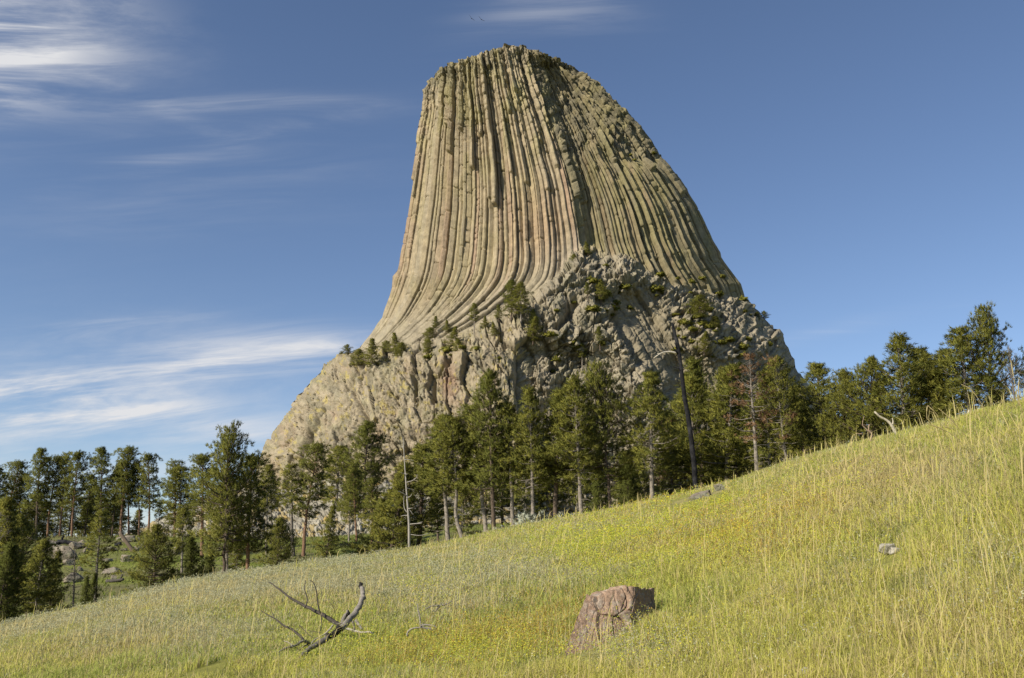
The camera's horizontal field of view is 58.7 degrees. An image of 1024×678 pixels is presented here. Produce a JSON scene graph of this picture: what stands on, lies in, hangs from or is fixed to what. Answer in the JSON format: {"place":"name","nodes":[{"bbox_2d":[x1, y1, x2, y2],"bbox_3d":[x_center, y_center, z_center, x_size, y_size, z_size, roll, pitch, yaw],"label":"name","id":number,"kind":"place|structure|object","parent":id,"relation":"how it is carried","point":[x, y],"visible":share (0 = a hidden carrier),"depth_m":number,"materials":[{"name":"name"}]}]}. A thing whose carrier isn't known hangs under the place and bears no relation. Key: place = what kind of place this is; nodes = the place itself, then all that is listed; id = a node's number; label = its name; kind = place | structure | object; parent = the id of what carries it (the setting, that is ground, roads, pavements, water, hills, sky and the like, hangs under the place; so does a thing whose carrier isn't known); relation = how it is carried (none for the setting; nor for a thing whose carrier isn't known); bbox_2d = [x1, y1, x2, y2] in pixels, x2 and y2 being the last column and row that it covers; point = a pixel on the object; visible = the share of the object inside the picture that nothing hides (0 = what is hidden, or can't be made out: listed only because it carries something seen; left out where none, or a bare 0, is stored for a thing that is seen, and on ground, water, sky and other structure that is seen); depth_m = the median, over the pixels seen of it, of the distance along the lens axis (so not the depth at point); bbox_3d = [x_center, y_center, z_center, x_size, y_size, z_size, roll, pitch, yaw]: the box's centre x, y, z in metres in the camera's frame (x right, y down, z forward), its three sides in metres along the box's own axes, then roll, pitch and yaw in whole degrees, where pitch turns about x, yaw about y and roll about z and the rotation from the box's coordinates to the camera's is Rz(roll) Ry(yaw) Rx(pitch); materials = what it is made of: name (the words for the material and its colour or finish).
{"place":"outdoors","nodes":[
{"label":"outdoors","id":0,"kind":"place"},
{"bbox_2d":[126,476,519,537],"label":"talus slope","id":1,"kind":"structure","parent":0,"point":[298,524],"depth_m":267.10,"materials":[{"name":"stone"}]},
{"bbox_2d":[162,465,198,530],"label":"pine tree","id":2,"kind":"object","parent":1,"relation":"on","point":[180,477],"visible":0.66,"depth_m":187.48,"materials":[{"name":"green plant"}]},
{"bbox_2d":[313,444,361,511],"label":"pine tree","id":3,"kind":"object","parent":1,"relation":"on","point":[336,465],"visible":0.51,"depth_m":266.54,"materials":[{"name":"green plant"}]},
{"bbox_2d":[0,383,1023,677],"bbox_3d":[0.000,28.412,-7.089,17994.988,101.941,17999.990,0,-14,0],"label":"ground","id":4,"kind":"structure","parent":0,"point":[684,499],"depth_m":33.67,"materials":[{"name":"green plant"}]},
{"bbox_2d":[0,541,30,623],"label":"pine tree","id":5,"kind":"object","parent":4,"relation":"on","point":[10,554],"visible":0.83,"depth_m":58.06,"materials":[{"name":"green plant"}]},
{"bbox_2d":[0,459,32,521],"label":"pine tree","id":6,"kind":"object","parent":4,"relation":"on","point":[16,468],"visible":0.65,"depth_m":150.90,"materials":[{"name":"green plant"}]},
{"bbox_2d":[0,494,57,619],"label":"pine tree","id":7,"kind":"object","parent":4,"relation":"on","point":[7,502],"visible":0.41,"depth_m":63.90,"materials":[{"name":"green plant"}]},
{"bbox_2d":[0,513,64,618],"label":"pine tree","id":8,"kind":"object","parent":4,"relation":"on","point":[28,542],"visible":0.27,"depth_m":70.32,"materials":[{"name":"green plant"}]},
{"bbox_2d":[9,537,65,615],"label":"pine tree","id":9,"kind":"object","parent":4,"relation":"on","point":[43,546],"visible":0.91,"depth_m":59.81,"materials":[{"name":"green plant"}]},
{"bbox_2d":[17,447,59,535],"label":"pine tree","id":10,"kind":"object","parent":4,"relation":"on","point":[42,462],"visible":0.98,"depth_m":146.06,"materials":[{"name":"green plant"}]},
{"bbox_2d":[21,550,75,614],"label":"pine tree","id":11,"kind":"object","parent":4,"relation":"on","point":[57,594],"visible":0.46,"depth_m":63.73,"materials":[{"name":"green plant"}]},
{"bbox_2d":[36,454,68,536],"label":"pine tree","id":12,"kind":"object","parent":4,"relation":"on","point":[57,460],"visible":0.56,"depth_m":148.16,"materials":[{"name":"green plant"}]},
{"bbox_2d":[48,451,75,535],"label":"pine tree","id":13,"kind":"object","parent":4,"relation":"on","point":[61,489],"visible":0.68,"depth_m":147.60,"materials":[{"name":"green plant"}]},
{"bbox_2d":[52,487,82,534],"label":"pine tree","id":14,"kind":"object","parent":4,"relation":"on","point":[67,513],"visible":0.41,"depth_m":158.85,"materials":[{"name":"green plant"}]},
{"bbox_2d":[57,449,93,536],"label":"pine tree","id":15,"kind":"object","parent":4,"relation":"on","point":[77,457],"visible":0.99,"depth_m":146.65,"materials":[{"name":"green plant"}]},
{"bbox_2d":[69,475,98,535],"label":"pine tree","id":16,"kind":"object","parent":4,"relation":"on","point":[88,493],"visible":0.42,"depth_m":157.12,"materials":[{"name":"green plant"}]},
{"bbox_2d":[76,508,120,600],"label":"pine tree","id":17,"kind":"object","parent":4,"relation":"on","point":[98,559],"visible":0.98,"depth_m":60.27,"materials":[{"name":"green plant"}]},
{"bbox_2d":[75,446,124,530],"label":"pine tree","id":18,"kind":"object","parent":4,"relation":"on","point":[97,488],"visible":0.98,"depth_m":147.51,"materials":[{"name":"green plant"}]},
{"bbox_2d":[98,466,131,535],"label":"pine tree","id":19,"kind":"object","parent":4,"relation":"on","point":[113,515],"visible":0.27,"depth_m":155.51,"materials":[{"name":"green plant"}]},
{"bbox_2d":[105,444,141,535],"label":"pine tree","id":20,"kind":"object","parent":4,"relation":"on","point":[130,450],"visible":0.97,"depth_m":147.50,"materials":[{"name":"green plant"}]},
{"bbox_2d":[113,454,145,534],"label":"pine tree","id":21,"kind":"object","parent":4,"relation":"on","point":[123,476],"visible":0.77,"depth_m":147.57,"materials":[{"name":"green plant"}]},
{"bbox_2d":[127,460,152,535],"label":"pine tree","id":22,"kind":"object","parent":4,"relation":"on","point":[137,504],"visible":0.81,"depth_m":147.83,"materials":[{"name":"green plant"}]},
{"bbox_2d":[112,523,186,591],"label":"pine tree","id":23,"kind":"object","parent":4,"relation":"on","point":[157,533],"visible":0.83,"depth_m":63.65,"materials":[{"name":"green plant"}]},
{"bbox_2d":[135,452,164,532],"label":"pine tree","id":24,"kind":"object","parent":4,"relation":"on","point":[147,457],"visible":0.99,"depth_m":147.40,"materials":[{"name":"green plant"}]},
{"bbox_2d":[150,458,195,535],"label":"pine tree","id":25,"kind":"object","parent":4,"relation":"on","point":[173,464],"visible":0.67,"depth_m":187.80,"materials":[{"name":"green plant"}]},
{"bbox_2d":[170,507,198,578],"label":"pine tree","id":26,"kind":"object","parent":4,"relation":"on","point":[183,521],"visible":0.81,"depth_m":82.06,"materials":[{"name":"green plant"}]},
{"bbox_2d":[171,536,214,582],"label":"pine tree","id":27,"kind":"object","parent":4,"relation":"on","point":[191,548],"visible":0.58,"depth_m":63.91,"materials":[{"name":"green plant"}]},
{"bbox_2d":[176,452,219,555],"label":"pine tree","id":28,"kind":"object","parent":4,"relation":"on","point":[202,460],"visible":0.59,"depth_m":108.54,"materials":[{"name":"green plant"}]},
{"bbox_2d":[197,467,257,572],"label":"pine tree","id":29,"kind":"object","parent":4,"relation":"on","point":[215,531],"visible":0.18,"depth_m":62.65,"materials":[{"name":"green plant"}]},
{"bbox_2d":[186,420,269,572],"bbox_3d":[-19.491,11.866,61.207,5.480,12.954,6.927,5,-16,-26],"label":"pine tree","id":30,"kind":"object","parent":4,"relation":"on","point":[227,445],"visible":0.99,"depth_m":60.97,"materials":[{"name":"green plant"}]},
{"bbox_2d":[221,535,245,572],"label":"pine tree","id":31,"kind":"object","parent":4,"relation":"on","point":[237,558],"visible":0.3,"depth_m":65.83,"materials":[{"name":"green plant"}]},
{"bbox_2d":[218,450,281,569],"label":"pine tree","id":32,"kind":"object","parent":4,"relation":"on","point":[259,516],"visible":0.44,"depth_m":64.59,"materials":[{"name":"green plant"}]},
{"bbox_2d":[1,522,509,616],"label":"knoll grass","id":33,"kind":"structure","parent":4,"relation":"on","point":[255,557],"depth_m":107.87,"materials":[{"name":"green plant"}]},
{"bbox_2d":[255,464,288,554],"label":"pine tree","id":34,"kind":"object","parent":4,"relation":"on","point":[268,472],"visible":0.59,"depth_m":108.64,"materials":[{"name":"green plant"}]},
{"bbox_2d":[253,516,304,566],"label":"pine tree","id":35,"kind":"object","parent":4,"relation":"on","point":[284,529],"visible":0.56,"depth_m":71.92,"materials":[{"name":"green plant"}]},
{"bbox_2d":[274,462,310,555],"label":"pine tree","id":36,"kind":"object","parent":4,"relation":"on","point":[291,494],"visible":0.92,"depth_m":103.43,"materials":[{"name":"green plant"}]},
{"bbox_2d":[288,441,333,555],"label":"pine tree","id":37,"kind":"object","parent":4,"relation":"on","point":[317,448],"visible":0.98,"depth_m":103.90,"materials":[{"name":"green plant"}]},
{"bbox_2d":[261,580,374,658],"bbox_3d":[-2.895,4.115,13.381,1.566,1.099,2.252,8,-16,-29],"label":"fallen dead branch","id":38,"kind":"object","parent":4,"relation":"on","point":[347,617],"visible":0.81,"depth_m":13.49,"materials":[{"name":"grey wood"}]},
{"bbox_2d":[310,505,345,557],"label":"pine tree","id":39,"kind":"object","parent":4,"relation":"on","point":[331,522],"visible":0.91,"depth_m":95.62,"materials":[{"name":"green plant"}]},
{"bbox_2d":[335,476,361,541],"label":"pine tree","id":40,"kind":"object","parent":4,"relation":"on","point":[339,508],"visible":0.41,"depth_m":122.76,"materials":[{"name":"green plant"}]},
{"bbox_2d":[335,462,370,540],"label":"pine tree","id":41,"kind":"object","parent":4,"relation":"on","point":[354,471],"visible":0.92,"depth_m":120.05,"materials":[{"name":"green plant"}]},
{"bbox_2d":[332,419,399,516],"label":"pine tree","id":42,"kind":"object","parent":4,"relation":"on","point":[365,436],"visible":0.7,"depth_m":253.58,"materials":[{"name":"green plant"}]},
{"bbox_2d":[361,478,382,541],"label":"pine tree","id":43,"kind":"object","parent":4,"relation":"on","point":[372,483],"visible":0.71,"depth_m":113.15,"materials":[{"name":"green plant"}]},
{"bbox_2d":[350,497,396,554],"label":"pine tree","id":44,"kind":"object","parent":4,"relation":"on","point":[382,499],"visible":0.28,"depth_m":68.25,"materials":[{"name":"green plant"}]},
{"bbox_2d":[325,461,444,555],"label":"pine tree","id":45,"kind":"object","parent":4,"relation":"on","point":[400,497],"visible":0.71,"depth_m":66.31,"materials":[{"name":"green plant"}]},
{"bbox_2d":[398,438,428,546],"bbox_3d":[-6.458,10.595,60.129,2.108,8.412,0.776,0,-14,0],"label":"silver snag","id":46,"kind":"object","parent":4,"relation":"on","point":[408,509],"visible":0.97,"depth_m":60.06,"materials":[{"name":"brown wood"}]},
{"bbox_2d":[370,442,458,544],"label":"pine tree","id":47,"kind":"object","parent":4,"relation":"on","point":[415,458],"visible":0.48,"depth_m":70.56,"materials":[{"name":"green plant"}]},
{"bbox_2d":[411,413,472,540],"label":"pine tree","id":48,"kind":"object","parent":4,"relation":"on","point":[430,470],"visible":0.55,"depth_m":63.12,"materials":[{"name":"green plant"}]},
{"bbox_2d":[425,415,480,537],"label":"pine tree","id":49,"kind":"object","parent":4,"relation":"on","point":[454,424],"visible":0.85,"depth_m":62.55,"materials":[{"name":"green plant"}]},
{"bbox_2d":[444,470,482,534],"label":"pine tree","id":50,"kind":"object","parent":4,"relation":"on","point":[472,512],"visible":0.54,"depth_m":82.38,"materials":[{"name":"green plant"}]},
{"bbox_2d":[456,403,500,532],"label":"pine tree","id":51,"kind":"object","parent":4,"relation":"on","point":[469,427],"visible":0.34,"depth_m":63.41,"materials":[{"name":"green plant"}]},
{"bbox_2d":[463,436,510,515],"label":"pine tree","id":52,"kind":"object","parent":4,"relation":"on","point":[474,498],"visible":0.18,"depth_m":82.58,"materials":[{"name":"green plant"}]},
{"bbox_2d":[450,367,536,529],"bbox_3d":[-1.442,8.136,61.858,4.912,12.878,5.488,-10,-16,29],"label":"pine tree","id":53,"kind":"object","parent":4,"relation":"on","point":[489,376],"visible":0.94,"depth_m":61.77,"materials":[{"name":"green plant"}]},
{"bbox_2d":[477,445,536,524],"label":"pine tree","id":54,"kind":"object","parent":4,"relation":"on","point":[501,508],"visible":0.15,"depth_m":85.55,"materials":[{"name":"green plant"}]},
{"bbox_2d":[483,400,532,524],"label":"pine tree","id":55,"kind":"object","parent":4,"relation":"on","point":[508,404],"visible":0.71,"depth_m":61.59,"materials":[{"name":"green plant"}]},
{"bbox_2d":[0,394,1023,677],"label":"sage ground cover","id":56,"kind":"object","parent":4,"relation":"on","point":[242,588],"visible":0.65,"depth_m":23.80,"materials":[{"name":"green plant"}]},
{"bbox_2d":[500,384,560,514],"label":"pine tree","id":57,"kind":"object","parent":4,"relation":"on","point":[529,397],"visible":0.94,"depth_m":60.76,"materials":[{"name":"green plant"}]},
{"bbox_2d":[513,507,547,524],"bbox_3d":[1.215,11.330,57.054,2.454,1.524,2.452,2,-14,-8],"label":"sagebrush","id":58,"kind":"object","parent":4,"relation":"on","point":[528,516],"visible":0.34,"depth_m":56.67,"materials":[{"name":"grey plant"}]},
{"bbox_2d":[503,427,558,513],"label":"pine tree","id":59,"kind":"object","parent":4,"relation":"on","point":[538,491],"visible":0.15,"depth_m":92.82,"materials":[{"name":"green plant"}]},
{"bbox_2d":[256,43,829,518],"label":"rock tower","id":60,"kind":"structure","parent":4,"relation":"on","point":[530,173],"depth_m":448.19,"materials":[{"name":"stone"}]},
{"bbox_2d":[359,338,388,366],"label":"pine tree","id":61,"kind":"object","parent":60,"relation":"on","point":[372,351],"visible":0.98,"depth_m":411.63,"materials":[{"name":"green plant"}]},
{"bbox_2d":[498,280,523,320],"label":"pine tree","id":62,"kind":"object","parent":60,"relation":"on","point":[510,286],"visible":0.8,"depth_m":388.23,"materials":[{"name":"green plant"}]},
{"bbox_2d":[504,282,534,329],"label":"pine tree","id":63,"kind":"object","parent":60,"relation":"on","point":[521,286],"visible":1,"depth_m":383.72,"materials":[{"name":"green plant"}]},
{"bbox_2d":[524,316,544,344],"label":"pine tree","id":64,"kind":"object","parent":60,"relation":"on","point":[534,332],"visible":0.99,"depth_m":376.41,"materials":[{"name":"green plant"}]},
{"bbox_2d":[679,295,713,319],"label":"pine tree","id":65,"kind":"object","parent":60,"relation":"on","point":[699,300],"visible":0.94,"depth_m":421.91,"materials":[{"name":"green plant"}]},
{"bbox_2d":[522,387,579,516],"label":"pine tree","id":66,"kind":"object","parent":4,"relation":"on","point":[553,419],"visible":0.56,"depth_m":61.45,"materials":[{"name":"green plant"}]},
{"bbox_2d":[526,457,575,518],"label":"pine tree","id":67,"kind":"object","parent":4,"relation":"on","point":[548,497],"visible":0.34,"depth_m":93.23,"materials":[{"name":"green plant"}]},
{"bbox_2d":[537,374,610,513],"bbox_3d":[4.161,7.502,59.948,5.048,10.674,4.756,-3,-14,2],"label":"pine tree","id":68,"kind":"object","parent":4,"relation":"on","point":[573,385],"visible":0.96,"depth_m":59.97,"materials":[{"name":"green plant"}]},
{"bbox_2d":[246,475,902,671],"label":"orange wildflowers","id":69,"kind":"object","parent":4,"relation":"on","point":[622,557],"visible":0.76,"depth_m":13.13,"materials":[{"name":"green plant"}]},
{"bbox_2d":[547,424,606,512],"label":"pine tree","id":70,"kind":"object","parent":4,"relation":"on","point":[586,489],"visible":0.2,"depth_m":90.61,"materials":[{"name":"green plant"}]},
{"bbox_2d":[542,359,642,507],"bbox_3d":[6.005,7.037,60.806,6.438,12.039,5.093,4,-16,-26],"label":"pine tree","id":71,"kind":"object","parent":4,"relation":"on","point":[601,386],"visible":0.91,"depth_m":61.02,"materials":[{"name":"green plant"}]},
{"bbox_2d":[583,463,615,511],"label":"pine tree","id":72,"kind":"object","parent":4,"relation":"on","point":[597,496],"visible":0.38,"depth_m":72.82,"materials":[{"name":"green plant"}]},
{"bbox_2d":[181,439,1022,677],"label":"yellow wildflowers","id":73,"kind":"object","parent":4,"relation":"on","point":[610,540],"visible":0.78,"depth_m":14.61,"materials":[{"name":"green plant"}]},
{"bbox_2d":[565,585,654,655],"bbox_3d":[1.002,2.982,9.663,0.676,0.709,1.708,-7,-16,26],"label":"leaning rock","id":74,"kind":"object","parent":4,"relation":"on","point":[596,602],"visible":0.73,"depth_m":9.53,"materials":[{"name":"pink stone"}]},
{"bbox_2d":[601,450,644,506],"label":"pine tree","id":75,"kind":"object","parent":4,"relation":"on","point":[615,494],"visible":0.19,"depth_m":82.64,"materials":[{"name":"green plant"}]},
{"bbox_2d":[611,458,646,505],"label":"pine tree","id":76,"kind":"object","parent":4,"relation":"on","point":[626,490],"visible":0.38,"depth_m":71.20,"materials":[{"name":"green plant"}]},
{"bbox_2d":[608,450,666,505],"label":"pine tree","id":77,"kind":"object","parent":4,"relation":"on","point":[646,479],"visible":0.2,"depth_m":88.81,"materials":[{"name":"green plant"}]},
{"bbox_2d":[613,369,688,498],"bbox_3d":[9.236,6.978,59.892,5.131,10.514,5.447,4,-14,-12],"label":"pine tree","id":78,"kind":"object","parent":4,"relation":"on","point":[652,378],"visible":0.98,"depth_m":59.98,"materials":[{"name":"green plant"}]},
{"bbox_2d":[647,417,698,496],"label":"pine tree","id":79,"kind":"object","parent":4,"relation":"on","point":[670,485],"visible":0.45,"depth_m":65.57,"materials":[{"name":"green plant"}]},
{"bbox_2d":[654,322,697,489],"bbox_3d":[9.921,4.252,55.475,2.572,10.955,0.427,2,-14,-9],"label":"burnt snag","id":80,"kind":"object","parent":4,"relation":"on","point":[691,437],"visible":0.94,"depth_m":55.50,"materials":[{"name":"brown wood"}]},
{"bbox_2d":[665,355,723,485],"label":"pine tree","id":81,"kind":"object","parent":4,"relation":"on","point":[695,367],"visible":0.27,"depth_m":77.08,"materials":[{"name":"green plant"}]},
{"bbox_2d":[655,374,739,489],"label":"pine tree","id":82,"kind":"object","parent":4,"relation":"on","point":[692,383],"visible":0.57,"depth_m":65.95,"materials":[{"name":"green plant"}]},
{"bbox_2d":[676,361,774,480],"bbox_3d":[15.012,7.535,63.864,7.054,12.528,6.645,18,-18,-39],"label":"pine tree","id":83,"kind":"object","parent":4,"relation":"on","point":[717,404],"visible":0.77,"depth_m":63.94,"materials":[{"name":"green plant"}]},
{"bbox_2d":[695,368,781,485],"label":"pine tree","id":84,"kind":"object","parent":4,"relation":"on","point":[723,436],"visible":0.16,"depth_m":65.71,"materials":[{"name":"green plant"}]},
{"bbox_2d":[722,352,782,469],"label":"pine tree","id":85,"kind":"object","parent":4,"relation":"on","point":[752,407],"visible":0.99,"depth_m":50.70,"materials":[{"name":"grey plant"}]},
{"bbox_2d":[730,370,801,470],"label":"pine tree","id":86,"kind":"object","parent":4,"relation":"on","point":[763,452],"visible":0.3,"depth_m":60.16,"materials":[{"name":"green plant"}]},
{"bbox_2d":[746,354,808,460],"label":"pine tree","id":87,"kind":"object","parent":4,"relation":"on","point":[774,362],"visible":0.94,"depth_m":50.59,"materials":[{"name":"green plant"}]},
{"bbox_2d":[750,385,835,471],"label":"pine tree","id":88,"kind":"object","parent":4,"relation":"on","point":[796,450],"visible":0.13,"depth_m":58.41,"materials":[{"name":"green plant"}]},
{"bbox_2d":[786,360,868,451],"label":"pine tree","id":89,"kind":"object","parent":4,"relation":"on","point":[817,371],"visible":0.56,"depth_m":52.40,"materials":[{"name":"green plant"}]},
{"bbox_2d":[797,367,869,449],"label":"pine tree","id":90,"kind":"object","parent":4,"relation":"on","point":[843,373],"visible":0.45,"depth_m":50.41,"materials":[{"name":"green plant"}]},
{"bbox_2d":[818,354,911,445],"bbox_3d":[18.735,4.518,48.293,4.828,7.803,4.739,-2,-15,19],"label":"pine tree","id":91,"kind":"object","parent":4,"relation":"on","point":[864,381],"visible":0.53,"depth_m":48.50,"materials":[{"name":"green plant"}]},
{"bbox_2d":[849,330,942,436],"bbox_3d":[19.845,3.953,46.528,4.676,8.941,4.405,-9,-19,41],"label":"pine tree","id":92,"kind":"object","parent":4,"relation":"on","point":[897,347],"visible":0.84,"depth_m":46.49,"materials":[{"name":"green plant"}]},
{"bbox_2d":[907,352,941,424],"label":"pine tree","id":93,"kind":"object","parent":4,"relation":"on","point":[925,355],"visible":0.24,"depth_m":48.83,"materials":[{"name":"green plant"}]},
{"bbox_2d":[914,367,958,423],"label":"pine tree","id":94,"kind":"object","parent":4,"relation":"on","point":[936,394],"visible":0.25,"depth_m":46.17,"materials":[{"name":"green plant"}]},
{"bbox_2d":[916,346,982,421],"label":"pine tree","id":95,"kind":"object","parent":4,"relation":"on","point":[944,374],"visible":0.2,"depth_m":46.51,"materials":[{"name":"green plant"}]},
{"bbox_2d":[923,323,1006,418],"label":"pine tree","id":96,"kind":"object","parent":4,"relation":"on","point":[952,387],"visible":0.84,"depth_m":44.63,"materials":[{"name":"green plant"}]},
{"bbox_2d":[937,300,1023,408],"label":"pine tree","id":97,"kind":"object","parent":4,"relation":"on","point":[988,319],"visible":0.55,"depth_m":44.79,"materials":[{"name":"green plant"}]},
{"bbox_2d":[994,346,1023,400],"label":"pine tree","id":98,"kind":"object","parent":4,"relation":"on","point":[1012,379],"visible":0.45,"depth_m":42.95,"materials":[{"name":"grey plant"}]},
{"bbox_2d":[0,0,1023,536],"label":"sky","id":99,"kind":"structure","parent":0,"point":[203,203],"materials":[{"name":"blue"}]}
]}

